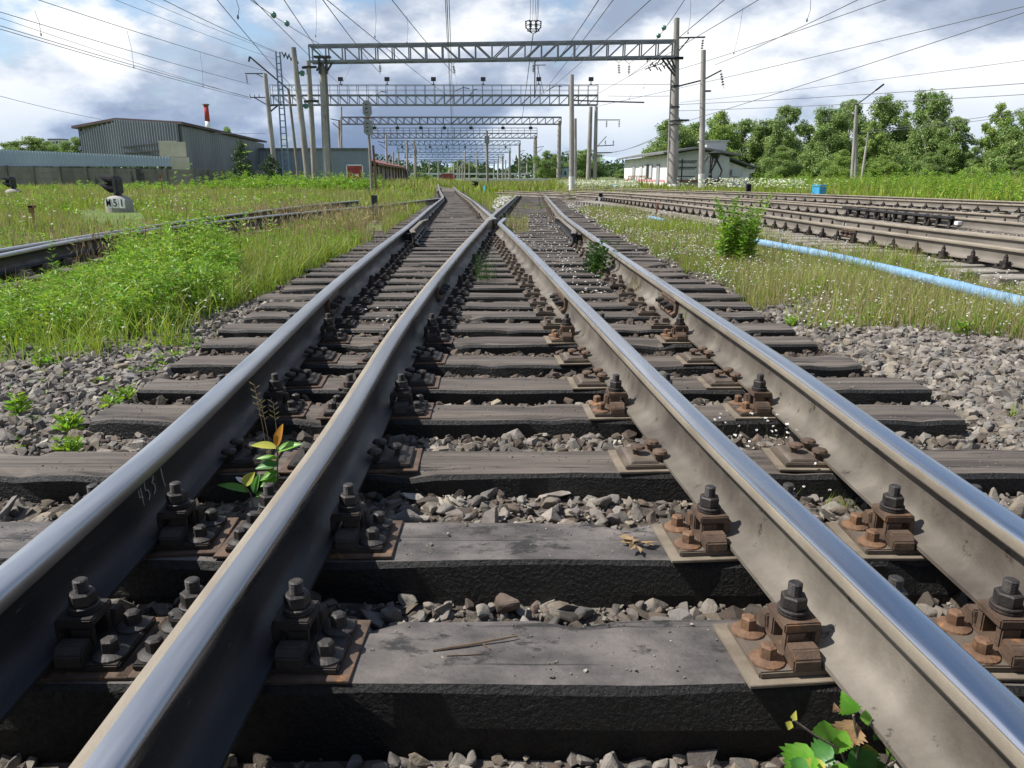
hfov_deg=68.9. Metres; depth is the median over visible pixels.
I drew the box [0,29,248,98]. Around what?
overhead wire
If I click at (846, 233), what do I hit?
joint bar
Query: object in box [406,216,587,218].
wooden sleeper
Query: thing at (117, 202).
dwarf signal
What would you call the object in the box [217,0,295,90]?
overhead wire
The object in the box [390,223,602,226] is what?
wooden sleeper
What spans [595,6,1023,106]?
overhead wire
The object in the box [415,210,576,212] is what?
wooden sleeper
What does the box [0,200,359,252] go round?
rail
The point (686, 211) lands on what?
concrete sleeper
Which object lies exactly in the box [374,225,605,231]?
wooden sleeper
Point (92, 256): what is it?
wooden sleeper
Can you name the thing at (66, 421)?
weed
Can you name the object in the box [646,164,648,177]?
window
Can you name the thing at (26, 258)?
rail
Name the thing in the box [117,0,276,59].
overhead wire
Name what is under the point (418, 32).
overhead wire
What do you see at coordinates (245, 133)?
cable
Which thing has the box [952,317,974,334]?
weed
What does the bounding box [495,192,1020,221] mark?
rail
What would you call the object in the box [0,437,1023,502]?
wooden sleeper
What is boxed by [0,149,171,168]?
sheet fence
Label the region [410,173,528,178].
fence
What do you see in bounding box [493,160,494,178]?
concrete pole
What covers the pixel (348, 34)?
overhead wire
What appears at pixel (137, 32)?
overhead wire
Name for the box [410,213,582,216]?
wooden sleeper
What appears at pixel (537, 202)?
wooden sleeper
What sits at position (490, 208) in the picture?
wooden sleeper
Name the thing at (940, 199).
rail
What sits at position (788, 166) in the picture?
tree
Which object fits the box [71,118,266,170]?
corrugated shed
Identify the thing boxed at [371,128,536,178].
gantry
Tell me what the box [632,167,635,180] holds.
door
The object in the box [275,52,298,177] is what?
lattice mast
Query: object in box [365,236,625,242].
wooden sleeper
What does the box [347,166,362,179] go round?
door
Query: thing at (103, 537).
rail
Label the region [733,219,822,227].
concrete sleeper
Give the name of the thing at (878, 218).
concrete sleeper
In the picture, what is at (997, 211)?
concrete sleeper
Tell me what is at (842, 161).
bush
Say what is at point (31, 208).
lever post
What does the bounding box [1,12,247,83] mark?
overhead wire
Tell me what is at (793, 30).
overhead wire
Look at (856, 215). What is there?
concrete sleeper
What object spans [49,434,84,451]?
weed
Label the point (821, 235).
concrete sleeper
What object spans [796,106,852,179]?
birch tree
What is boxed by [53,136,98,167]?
tree
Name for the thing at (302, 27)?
overhead wire
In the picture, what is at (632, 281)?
grass tuft
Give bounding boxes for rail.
[0,184,444,725]
[0,198,443,274]
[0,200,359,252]
[69,195,517,767]
[405,219,430,244]
[453,186,498,228]
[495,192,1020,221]
[496,218,1023,767]
[500,188,1023,211]
[531,187,1023,204]
[544,195,1023,638]
[552,217,581,246]
[558,191,1023,234]
[563,193,1023,237]
[575,195,1023,268]
[834,217,1023,248]
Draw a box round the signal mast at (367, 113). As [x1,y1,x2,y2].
[362,100,376,190]
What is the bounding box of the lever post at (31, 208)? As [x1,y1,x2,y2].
[27,205,35,223]
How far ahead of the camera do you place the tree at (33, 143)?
161.33 m
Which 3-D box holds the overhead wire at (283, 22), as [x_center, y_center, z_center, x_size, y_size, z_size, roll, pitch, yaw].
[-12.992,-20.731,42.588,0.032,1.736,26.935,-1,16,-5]
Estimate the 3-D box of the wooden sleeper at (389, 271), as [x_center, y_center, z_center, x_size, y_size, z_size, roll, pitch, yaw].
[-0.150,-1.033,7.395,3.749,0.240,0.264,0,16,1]
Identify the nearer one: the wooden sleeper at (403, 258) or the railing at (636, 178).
the wooden sleeper at (403, 258)
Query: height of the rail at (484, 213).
0.483 m
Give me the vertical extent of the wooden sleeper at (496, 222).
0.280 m
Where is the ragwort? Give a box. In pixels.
[582,235,620,276]
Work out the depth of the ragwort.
7.34 m
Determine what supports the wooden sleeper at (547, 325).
on the ground at (512, 518)
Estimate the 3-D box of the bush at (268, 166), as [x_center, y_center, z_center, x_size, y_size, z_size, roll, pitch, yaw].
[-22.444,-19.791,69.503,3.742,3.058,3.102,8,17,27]
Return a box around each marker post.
[371,195,377,219]
[746,184,751,191]
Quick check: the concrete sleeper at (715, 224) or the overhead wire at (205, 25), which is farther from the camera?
the overhead wire at (205, 25)
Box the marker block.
[954,221,961,224]
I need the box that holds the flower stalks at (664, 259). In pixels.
[6,197,1020,495]
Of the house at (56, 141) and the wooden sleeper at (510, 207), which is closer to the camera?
the wooden sleeper at (510, 207)
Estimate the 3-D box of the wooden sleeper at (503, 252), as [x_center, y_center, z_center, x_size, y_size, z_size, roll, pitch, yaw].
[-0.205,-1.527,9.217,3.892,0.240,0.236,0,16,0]
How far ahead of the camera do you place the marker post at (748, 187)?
37.00 m
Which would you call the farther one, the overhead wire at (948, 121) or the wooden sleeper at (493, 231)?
the overhead wire at (948, 121)
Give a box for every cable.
[226,133,264,133]
[597,133,667,153]
[598,84,671,84]
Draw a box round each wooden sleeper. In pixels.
[0,269,48,282]
[0,280,29,290]
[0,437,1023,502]
[0,481,981,608]
[0,574,1023,762]
[12,263,76,275]
[39,257,95,267]
[62,253,110,267]
[79,249,115,256]
[89,373,965,438]
[136,367,931,405]
[170,345,861,377]
[201,313,816,355]
[218,316,793,337]
[232,227,269,232]
[244,304,764,323]
[254,225,281,232]
[258,287,745,302]
[261,295,750,312]
[282,275,725,293]
[292,273,704,285]
[304,262,688,273]
[305,267,687,278]
[325,254,664,267]
[329,253,663,262]
[336,250,654,257]
[342,247,645,254]
[350,240,648,251]
[356,241,637,247]
[361,239,634,244]
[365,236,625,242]
[369,232,619,237]
[369,232,622,239]
[372,230,614,235]
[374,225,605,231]
[375,229,610,233]
[389,224,605,229]
[389,227,601,229]
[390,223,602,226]
[391,221,594,224]
[396,220,600,225]
[399,219,589,222]
[399,220,593,223]
[400,216,594,222]
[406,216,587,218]
[406,216,591,219]
[409,213,584,217]
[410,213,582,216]
[410,214,581,216]
[412,210,579,214]
[412,211,580,214]
[415,208,579,211]
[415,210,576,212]
[419,208,572,210]
[420,206,574,209]
[422,206,572,208]
[423,205,484,207]
[426,203,486,205]
[438,210,579,212]
[501,202,566,204]
[501,204,566,205]
[501,204,567,206]
[512,205,571,207]
[516,201,561,202]
[517,204,565,204]
[519,197,556,198]
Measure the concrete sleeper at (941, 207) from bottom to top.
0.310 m
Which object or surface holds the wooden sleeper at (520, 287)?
on the ground at (512, 518)
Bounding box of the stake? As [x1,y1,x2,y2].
[158,174,163,194]
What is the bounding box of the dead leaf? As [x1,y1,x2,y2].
[620,534,655,552]
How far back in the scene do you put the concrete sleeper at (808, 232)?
12.22 m
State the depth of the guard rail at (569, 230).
11.92 m
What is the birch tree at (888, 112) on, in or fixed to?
on the ground at (512, 518)
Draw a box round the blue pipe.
[755,239,1023,307]
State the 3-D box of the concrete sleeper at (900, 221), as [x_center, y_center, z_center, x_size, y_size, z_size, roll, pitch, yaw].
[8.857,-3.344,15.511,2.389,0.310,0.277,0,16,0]
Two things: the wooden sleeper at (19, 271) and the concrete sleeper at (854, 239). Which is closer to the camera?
the wooden sleeper at (19, 271)
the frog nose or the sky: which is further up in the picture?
the sky
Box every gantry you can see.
[269,77,598,105]
[308,18,704,187]
[337,116,561,179]
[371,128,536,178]
[384,140,520,178]
[397,146,510,178]
[405,154,503,178]
[417,159,497,161]
[421,163,494,165]
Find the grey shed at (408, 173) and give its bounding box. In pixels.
[404,167,409,179]
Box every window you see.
[639,165,642,175]
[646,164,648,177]
[731,169,742,175]
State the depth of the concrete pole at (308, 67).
57.09 m
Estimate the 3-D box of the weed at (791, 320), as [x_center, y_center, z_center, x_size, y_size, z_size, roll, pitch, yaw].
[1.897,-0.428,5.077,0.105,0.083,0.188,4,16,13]
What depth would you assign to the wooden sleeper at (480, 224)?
16.06 m
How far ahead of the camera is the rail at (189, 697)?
1.44 m
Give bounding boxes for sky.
[0,0,1023,164]
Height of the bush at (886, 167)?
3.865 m
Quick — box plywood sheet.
[158,141,189,169]
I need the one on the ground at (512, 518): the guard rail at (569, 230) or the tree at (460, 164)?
the tree at (460, 164)
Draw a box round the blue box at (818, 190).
[811,185,826,193]
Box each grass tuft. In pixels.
[30,299,153,364]
[138,308,216,350]
[471,243,499,282]
[625,271,641,291]
[826,492,856,516]
[1005,397,1023,416]
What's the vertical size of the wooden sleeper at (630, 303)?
0.240 m
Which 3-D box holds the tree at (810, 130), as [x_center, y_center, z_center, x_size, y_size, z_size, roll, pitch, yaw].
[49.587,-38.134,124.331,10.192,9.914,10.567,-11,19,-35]
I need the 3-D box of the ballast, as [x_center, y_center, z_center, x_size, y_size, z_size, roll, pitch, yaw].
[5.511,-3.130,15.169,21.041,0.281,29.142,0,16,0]
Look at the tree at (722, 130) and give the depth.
112.77 m
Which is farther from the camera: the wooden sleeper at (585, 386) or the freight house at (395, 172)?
the freight house at (395, 172)
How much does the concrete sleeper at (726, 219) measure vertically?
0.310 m
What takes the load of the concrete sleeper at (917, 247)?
on the ground at (512, 518)
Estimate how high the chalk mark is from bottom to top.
0.067 m
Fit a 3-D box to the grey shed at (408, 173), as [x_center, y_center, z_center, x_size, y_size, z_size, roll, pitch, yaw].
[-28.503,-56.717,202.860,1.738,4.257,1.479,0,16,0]
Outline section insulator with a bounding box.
[522,0,541,117]
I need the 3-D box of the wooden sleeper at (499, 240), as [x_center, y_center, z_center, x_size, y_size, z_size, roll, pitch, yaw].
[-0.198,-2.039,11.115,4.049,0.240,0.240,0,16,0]
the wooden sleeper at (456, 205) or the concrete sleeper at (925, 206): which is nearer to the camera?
the concrete sleeper at (925, 206)
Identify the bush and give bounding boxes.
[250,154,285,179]
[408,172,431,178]
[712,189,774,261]
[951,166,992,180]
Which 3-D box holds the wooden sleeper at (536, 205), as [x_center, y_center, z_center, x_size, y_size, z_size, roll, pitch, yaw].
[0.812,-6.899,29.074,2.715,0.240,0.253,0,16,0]
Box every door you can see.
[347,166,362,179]
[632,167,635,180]
[656,164,659,185]
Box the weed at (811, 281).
[807,277,822,295]
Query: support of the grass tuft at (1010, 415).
on the ballast
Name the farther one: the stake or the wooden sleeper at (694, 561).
the stake
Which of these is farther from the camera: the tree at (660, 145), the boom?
the tree at (660, 145)
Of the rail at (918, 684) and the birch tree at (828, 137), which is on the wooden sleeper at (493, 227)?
the rail at (918, 684)
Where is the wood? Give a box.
[92,150,997,178]
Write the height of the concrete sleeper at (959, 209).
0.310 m
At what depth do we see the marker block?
13.56 m
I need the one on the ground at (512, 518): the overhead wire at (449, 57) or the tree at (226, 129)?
the tree at (226, 129)
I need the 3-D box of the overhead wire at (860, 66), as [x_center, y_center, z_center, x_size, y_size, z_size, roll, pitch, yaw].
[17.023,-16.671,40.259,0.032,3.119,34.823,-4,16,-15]
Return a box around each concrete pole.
[245,73,281,171]
[248,56,299,179]
[291,47,312,178]
[302,60,318,179]
[330,107,341,147]
[378,134,387,177]
[406,140,407,179]
[414,140,414,174]
[414,147,416,178]
[464,152,472,178]
[476,152,477,178]
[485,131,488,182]
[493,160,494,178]
[497,155,502,178]
[518,145,524,178]
[569,74,574,189]
[574,118,576,178]
[586,107,619,179]
[674,50,723,186]
[858,133,876,178]
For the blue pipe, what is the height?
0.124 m
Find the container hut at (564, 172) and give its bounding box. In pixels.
[555,167,568,177]
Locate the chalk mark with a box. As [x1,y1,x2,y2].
[138,468,165,505]
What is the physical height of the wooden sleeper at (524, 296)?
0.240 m
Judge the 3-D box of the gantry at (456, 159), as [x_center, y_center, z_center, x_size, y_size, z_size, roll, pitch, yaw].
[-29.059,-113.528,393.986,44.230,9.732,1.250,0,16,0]
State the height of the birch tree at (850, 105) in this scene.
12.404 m
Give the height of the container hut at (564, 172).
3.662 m
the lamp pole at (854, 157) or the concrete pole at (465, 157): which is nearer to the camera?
the lamp pole at (854, 157)
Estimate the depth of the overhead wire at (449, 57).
34.20 m
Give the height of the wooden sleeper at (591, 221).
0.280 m
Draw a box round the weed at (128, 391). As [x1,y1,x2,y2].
[98,383,137,407]
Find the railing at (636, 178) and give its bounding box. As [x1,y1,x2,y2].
[628,176,646,181]
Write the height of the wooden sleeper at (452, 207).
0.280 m
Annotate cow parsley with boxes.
[553,177,846,188]
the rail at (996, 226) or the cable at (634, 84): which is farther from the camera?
the cable at (634, 84)
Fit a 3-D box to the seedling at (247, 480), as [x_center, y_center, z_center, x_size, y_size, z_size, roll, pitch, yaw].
[-0.841,0.341,2.327,0.152,0.134,0.030,0,16,0]
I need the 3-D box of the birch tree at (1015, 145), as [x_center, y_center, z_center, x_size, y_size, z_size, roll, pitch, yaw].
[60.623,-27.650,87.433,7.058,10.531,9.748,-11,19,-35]
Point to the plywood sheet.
(175, 151)
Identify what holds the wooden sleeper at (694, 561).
on the ground at (512, 518)
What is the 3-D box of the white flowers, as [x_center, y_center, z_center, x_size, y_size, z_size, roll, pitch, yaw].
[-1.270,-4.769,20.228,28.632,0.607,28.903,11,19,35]
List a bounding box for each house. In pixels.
[47,139,68,151]
[372,159,409,181]
[616,136,757,186]
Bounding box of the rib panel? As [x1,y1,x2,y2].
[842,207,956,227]
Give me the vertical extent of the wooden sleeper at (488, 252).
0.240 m
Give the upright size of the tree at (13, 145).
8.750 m
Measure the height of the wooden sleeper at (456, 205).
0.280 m
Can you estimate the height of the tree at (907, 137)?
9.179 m
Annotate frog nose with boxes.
[487,219,492,228]
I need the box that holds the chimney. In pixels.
[202,104,210,127]
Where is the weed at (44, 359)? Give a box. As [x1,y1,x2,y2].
[27,348,62,365]
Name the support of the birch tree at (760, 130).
on the ground at (512, 518)
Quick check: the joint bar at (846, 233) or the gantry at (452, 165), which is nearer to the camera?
the joint bar at (846, 233)
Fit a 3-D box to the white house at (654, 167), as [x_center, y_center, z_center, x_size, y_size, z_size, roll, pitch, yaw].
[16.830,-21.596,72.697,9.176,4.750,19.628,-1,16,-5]
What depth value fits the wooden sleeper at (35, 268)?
7.85 m
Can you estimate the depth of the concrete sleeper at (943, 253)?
8.75 m
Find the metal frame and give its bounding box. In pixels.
[698,151,722,187]
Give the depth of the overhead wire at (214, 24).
41.91 m
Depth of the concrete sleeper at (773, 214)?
16.71 m
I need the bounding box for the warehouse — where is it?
[259,148,369,179]
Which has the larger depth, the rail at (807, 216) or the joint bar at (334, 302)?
the rail at (807, 216)
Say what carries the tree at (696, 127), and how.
on the ground at (512, 518)
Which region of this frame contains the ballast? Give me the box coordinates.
[0,205,1023,767]
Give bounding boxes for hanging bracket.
[534,61,543,97]
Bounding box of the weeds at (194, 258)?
[0,144,1023,448]
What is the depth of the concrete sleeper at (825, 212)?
18.89 m
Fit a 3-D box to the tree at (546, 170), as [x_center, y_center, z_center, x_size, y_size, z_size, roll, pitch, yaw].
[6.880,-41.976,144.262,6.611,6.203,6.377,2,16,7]
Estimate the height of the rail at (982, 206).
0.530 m
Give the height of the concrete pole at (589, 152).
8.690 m
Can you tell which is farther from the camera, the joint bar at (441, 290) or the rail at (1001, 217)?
the rail at (1001, 217)
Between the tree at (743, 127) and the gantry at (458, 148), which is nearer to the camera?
the tree at (743, 127)
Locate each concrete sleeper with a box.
[582,197,623,205]
[591,198,636,206]
[597,199,645,206]
[626,202,683,210]
[642,205,707,212]
[647,205,714,215]
[652,206,721,215]
[657,207,728,215]
[663,208,735,217]
[669,208,743,218]
[674,209,749,217]
[680,210,757,220]
[686,211,766,220]
[692,212,774,222]
[698,213,782,224]
[712,216,802,230]
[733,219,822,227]
[738,220,833,229]
[756,224,859,238]
[764,222,845,231]
[764,226,874,239]
[775,228,890,242]
[788,230,907,245]
[803,232,926,248]
[812,207,821,213]
[820,235,883,251]
[821,208,831,214]
[829,209,841,215]
[837,210,851,216]
[839,238,907,256]
[843,199,905,204]
[845,211,900,217]
[854,212,915,219]
[862,242,933,256]
[866,200,931,206]
[870,213,932,220]
[879,201,946,206]
[879,214,949,221]
[888,215,967,223]
[890,245,962,261]
[894,201,961,207]
[905,217,985,225]
[907,202,976,208]
[912,250,993,272]
[921,203,955,209]
[922,218,1005,230]
[937,203,1009,210]
[943,254,1023,280]
[954,205,992,211]
[971,205,1013,212]
[979,274,1023,287]
[991,206,1012,214]
[1011,207,1023,215]
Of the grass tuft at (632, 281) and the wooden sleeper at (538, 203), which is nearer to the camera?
the grass tuft at (632, 281)
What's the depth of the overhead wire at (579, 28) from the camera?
32.47 m
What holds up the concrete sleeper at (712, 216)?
on the ground at (512, 518)
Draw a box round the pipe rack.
[678,159,696,185]
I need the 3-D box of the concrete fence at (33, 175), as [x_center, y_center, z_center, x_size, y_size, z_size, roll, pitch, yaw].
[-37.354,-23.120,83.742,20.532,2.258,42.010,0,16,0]
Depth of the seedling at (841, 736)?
1.28 m
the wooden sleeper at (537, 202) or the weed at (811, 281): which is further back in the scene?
the wooden sleeper at (537, 202)
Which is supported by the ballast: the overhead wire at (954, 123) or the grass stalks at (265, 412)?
the grass stalks at (265, 412)
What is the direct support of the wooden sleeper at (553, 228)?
on the ground at (512, 518)
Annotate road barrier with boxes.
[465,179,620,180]
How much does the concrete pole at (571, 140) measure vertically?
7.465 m
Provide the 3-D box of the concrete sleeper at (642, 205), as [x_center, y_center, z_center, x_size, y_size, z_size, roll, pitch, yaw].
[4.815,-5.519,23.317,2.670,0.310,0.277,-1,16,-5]
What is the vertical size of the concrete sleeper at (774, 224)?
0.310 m
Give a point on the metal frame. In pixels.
(715, 155)
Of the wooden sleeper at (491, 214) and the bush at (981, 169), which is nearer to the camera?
the wooden sleeper at (491, 214)
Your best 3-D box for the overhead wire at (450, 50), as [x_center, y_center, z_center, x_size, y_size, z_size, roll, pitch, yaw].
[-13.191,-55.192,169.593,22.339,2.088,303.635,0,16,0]
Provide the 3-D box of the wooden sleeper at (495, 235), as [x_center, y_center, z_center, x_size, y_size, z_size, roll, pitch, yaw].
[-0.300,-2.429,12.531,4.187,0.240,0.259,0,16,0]
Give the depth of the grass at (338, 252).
9.51 m
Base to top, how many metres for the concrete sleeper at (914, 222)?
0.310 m
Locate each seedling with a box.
[218,472,262,506]
[251,424,301,489]
[779,691,897,767]
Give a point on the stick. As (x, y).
(472, 644)
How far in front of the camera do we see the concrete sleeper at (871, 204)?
24.84 m
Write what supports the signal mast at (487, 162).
on the ground at (512, 518)
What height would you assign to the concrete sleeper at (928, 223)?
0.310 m
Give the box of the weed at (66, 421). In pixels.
[49,408,85,431]
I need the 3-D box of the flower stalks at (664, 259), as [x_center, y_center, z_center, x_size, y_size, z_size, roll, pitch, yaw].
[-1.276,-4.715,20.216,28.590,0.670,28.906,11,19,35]
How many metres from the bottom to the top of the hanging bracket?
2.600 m
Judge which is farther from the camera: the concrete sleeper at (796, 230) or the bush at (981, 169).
the bush at (981, 169)
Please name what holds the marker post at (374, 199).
on the ground at (512, 518)
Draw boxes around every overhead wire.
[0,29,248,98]
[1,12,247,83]
[1,18,248,97]
[1,26,247,96]
[1,96,96,118]
[39,0,263,70]
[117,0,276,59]
[146,0,273,51]
[164,0,275,51]
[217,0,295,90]
[251,0,318,43]
[253,0,340,84]
[284,0,325,58]
[323,0,379,72]
[327,0,447,95]
[392,0,448,67]
[445,0,452,146]
[446,0,452,141]
[449,2,453,131]
[542,0,612,92]
[546,0,649,91]
[556,0,598,60]
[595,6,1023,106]
[597,0,757,93]
[629,0,723,75]
[655,1,683,40]
[675,12,1023,124]
[679,0,884,69]
[679,83,1023,104]
[683,94,1023,110]
[688,60,1023,101]
[715,0,856,64]
[866,111,1023,130]
[876,115,1019,131]
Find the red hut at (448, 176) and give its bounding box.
[441,174,453,179]
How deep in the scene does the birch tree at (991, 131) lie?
92.72 m
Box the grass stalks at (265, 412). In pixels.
[250,382,278,460]
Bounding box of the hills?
[418,156,627,176]
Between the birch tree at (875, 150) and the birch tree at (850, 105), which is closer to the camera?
the birch tree at (875, 150)
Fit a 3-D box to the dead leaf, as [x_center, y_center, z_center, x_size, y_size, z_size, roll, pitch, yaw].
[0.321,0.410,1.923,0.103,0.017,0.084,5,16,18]
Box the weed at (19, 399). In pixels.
[3,384,32,415]
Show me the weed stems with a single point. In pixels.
(216, 238)
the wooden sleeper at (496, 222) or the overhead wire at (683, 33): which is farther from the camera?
the overhead wire at (683, 33)
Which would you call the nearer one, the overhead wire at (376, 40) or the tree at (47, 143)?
the overhead wire at (376, 40)
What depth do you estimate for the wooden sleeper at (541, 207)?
26.73 m
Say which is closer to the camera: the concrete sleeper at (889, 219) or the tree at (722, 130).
the concrete sleeper at (889, 219)
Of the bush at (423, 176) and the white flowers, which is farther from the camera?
the bush at (423, 176)
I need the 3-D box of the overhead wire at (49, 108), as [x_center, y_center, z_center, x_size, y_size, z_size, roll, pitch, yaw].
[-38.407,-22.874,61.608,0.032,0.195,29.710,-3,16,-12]
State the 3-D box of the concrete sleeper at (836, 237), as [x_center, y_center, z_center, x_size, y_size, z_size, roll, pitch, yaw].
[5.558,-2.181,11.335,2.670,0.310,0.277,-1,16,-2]
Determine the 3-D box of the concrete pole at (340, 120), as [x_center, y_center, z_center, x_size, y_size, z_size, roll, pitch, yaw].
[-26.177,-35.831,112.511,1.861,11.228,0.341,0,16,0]
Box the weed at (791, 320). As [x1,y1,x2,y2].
[784,315,799,325]
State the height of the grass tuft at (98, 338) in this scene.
0.355 m
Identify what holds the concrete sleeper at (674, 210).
on the ground at (512, 518)
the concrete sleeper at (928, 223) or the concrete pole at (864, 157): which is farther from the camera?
the concrete pole at (864, 157)
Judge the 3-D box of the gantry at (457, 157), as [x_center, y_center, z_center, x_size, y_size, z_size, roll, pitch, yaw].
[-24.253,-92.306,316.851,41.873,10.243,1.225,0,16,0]
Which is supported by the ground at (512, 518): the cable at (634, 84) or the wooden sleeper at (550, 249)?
the wooden sleeper at (550, 249)
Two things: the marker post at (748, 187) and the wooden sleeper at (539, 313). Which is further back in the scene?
the marker post at (748, 187)
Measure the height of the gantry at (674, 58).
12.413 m
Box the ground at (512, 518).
[0,176,1023,767]
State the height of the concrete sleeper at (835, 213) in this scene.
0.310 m
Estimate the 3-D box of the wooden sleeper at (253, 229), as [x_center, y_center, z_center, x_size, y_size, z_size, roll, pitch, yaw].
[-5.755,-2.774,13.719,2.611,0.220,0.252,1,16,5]
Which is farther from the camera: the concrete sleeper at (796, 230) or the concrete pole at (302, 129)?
the concrete pole at (302, 129)
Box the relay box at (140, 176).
[135,169,144,183]
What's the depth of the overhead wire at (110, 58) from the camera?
44.95 m
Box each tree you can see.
[0,141,29,166]
[5,136,63,166]
[23,141,54,150]
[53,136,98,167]
[223,126,230,132]
[228,139,261,181]
[445,160,471,175]
[463,162,478,177]
[531,150,563,178]
[564,149,607,178]
[614,170,623,178]
[641,117,698,157]
[678,121,711,148]
[691,110,742,157]
[716,139,740,158]
[729,118,763,178]
[742,118,775,180]
[758,105,808,179]
[760,146,808,179]
[793,124,821,179]
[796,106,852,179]
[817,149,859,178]
[836,99,866,177]
[849,93,913,164]
[857,120,889,177]
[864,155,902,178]
[889,88,953,176]
[891,110,911,141]
[896,123,927,175]
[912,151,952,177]
[923,116,980,176]
[957,146,983,170]
[965,163,988,176]
[974,101,1020,172]
[980,108,1023,171]
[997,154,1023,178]
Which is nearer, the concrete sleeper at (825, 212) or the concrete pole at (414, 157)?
the concrete sleeper at (825, 212)
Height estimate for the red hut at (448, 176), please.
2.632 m
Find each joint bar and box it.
[326,290,345,314]
[435,279,449,300]
[550,288,567,312]
[655,291,677,316]
[840,229,856,236]
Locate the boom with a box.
[574,100,643,102]
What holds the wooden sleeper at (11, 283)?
on the ground at (512, 518)
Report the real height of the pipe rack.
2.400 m
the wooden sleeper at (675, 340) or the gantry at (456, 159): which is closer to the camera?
the wooden sleeper at (675, 340)
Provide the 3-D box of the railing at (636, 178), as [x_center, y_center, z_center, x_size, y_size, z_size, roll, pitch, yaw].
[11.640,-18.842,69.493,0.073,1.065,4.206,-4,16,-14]
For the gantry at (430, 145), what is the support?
on the ground at (512, 518)
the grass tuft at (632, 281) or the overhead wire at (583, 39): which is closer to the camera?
the grass tuft at (632, 281)
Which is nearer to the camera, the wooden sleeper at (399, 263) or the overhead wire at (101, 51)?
the wooden sleeper at (399, 263)
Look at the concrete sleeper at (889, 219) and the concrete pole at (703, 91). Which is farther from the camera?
the concrete pole at (703, 91)
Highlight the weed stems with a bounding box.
[0,166,1022,370]
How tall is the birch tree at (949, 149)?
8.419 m
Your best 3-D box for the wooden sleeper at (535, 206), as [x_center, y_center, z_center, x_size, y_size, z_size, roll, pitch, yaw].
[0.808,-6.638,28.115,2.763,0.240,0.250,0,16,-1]
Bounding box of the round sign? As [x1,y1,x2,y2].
[746,164,755,183]
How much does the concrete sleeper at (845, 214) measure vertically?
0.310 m
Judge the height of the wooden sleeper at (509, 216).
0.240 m
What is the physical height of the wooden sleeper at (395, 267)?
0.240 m
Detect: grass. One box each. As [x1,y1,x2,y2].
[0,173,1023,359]
[0,173,1023,361]
[0,197,410,263]
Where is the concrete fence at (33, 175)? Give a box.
[0,165,311,187]
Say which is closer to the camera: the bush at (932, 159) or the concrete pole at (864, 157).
the concrete pole at (864, 157)
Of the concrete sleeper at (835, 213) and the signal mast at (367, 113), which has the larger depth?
the signal mast at (367, 113)
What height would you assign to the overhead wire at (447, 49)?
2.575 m
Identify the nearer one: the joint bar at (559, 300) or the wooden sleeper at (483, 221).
the joint bar at (559, 300)
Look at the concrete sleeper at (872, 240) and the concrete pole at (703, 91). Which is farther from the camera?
the concrete pole at (703, 91)
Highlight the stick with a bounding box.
[433,635,517,655]
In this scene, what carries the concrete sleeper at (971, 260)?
on the ground at (512, 518)
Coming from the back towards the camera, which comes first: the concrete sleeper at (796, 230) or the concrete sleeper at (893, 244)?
the concrete sleeper at (796, 230)
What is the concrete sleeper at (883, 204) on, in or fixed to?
on the ground at (512, 518)
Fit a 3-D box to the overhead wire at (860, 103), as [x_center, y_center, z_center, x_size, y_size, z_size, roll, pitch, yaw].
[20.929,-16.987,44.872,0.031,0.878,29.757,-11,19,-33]
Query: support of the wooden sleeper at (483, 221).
on the ground at (512, 518)
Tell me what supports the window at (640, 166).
in the white house at (654, 167)
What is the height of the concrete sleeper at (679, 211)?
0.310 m
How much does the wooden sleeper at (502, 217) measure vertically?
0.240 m
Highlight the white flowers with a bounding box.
[2,192,1021,490]
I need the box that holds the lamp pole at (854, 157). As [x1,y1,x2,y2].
[850,84,884,177]
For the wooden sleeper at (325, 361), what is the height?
0.244 m
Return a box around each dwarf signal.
[0,176,21,195]
[97,175,133,212]
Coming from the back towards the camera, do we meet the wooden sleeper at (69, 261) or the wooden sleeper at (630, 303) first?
the wooden sleeper at (69, 261)
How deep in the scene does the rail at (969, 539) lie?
2.23 m
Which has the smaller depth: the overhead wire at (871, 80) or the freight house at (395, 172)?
the overhead wire at (871, 80)
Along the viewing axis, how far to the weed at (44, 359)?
3.98 m
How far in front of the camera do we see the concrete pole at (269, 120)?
73.34 m
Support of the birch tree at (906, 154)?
on the ground at (512, 518)
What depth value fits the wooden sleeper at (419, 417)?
2.97 m
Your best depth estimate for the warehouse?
107.28 m
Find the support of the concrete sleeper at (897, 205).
on the ground at (512, 518)
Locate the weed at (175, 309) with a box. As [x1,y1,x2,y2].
[172,308,190,324]
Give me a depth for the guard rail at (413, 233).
11.60 m
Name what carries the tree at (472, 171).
on the ground at (512, 518)
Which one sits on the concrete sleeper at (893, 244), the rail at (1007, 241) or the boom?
the rail at (1007, 241)
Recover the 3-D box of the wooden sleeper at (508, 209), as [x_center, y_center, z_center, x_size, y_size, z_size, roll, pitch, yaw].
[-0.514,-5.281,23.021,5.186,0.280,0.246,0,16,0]
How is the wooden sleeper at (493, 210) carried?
on the ground at (512, 518)

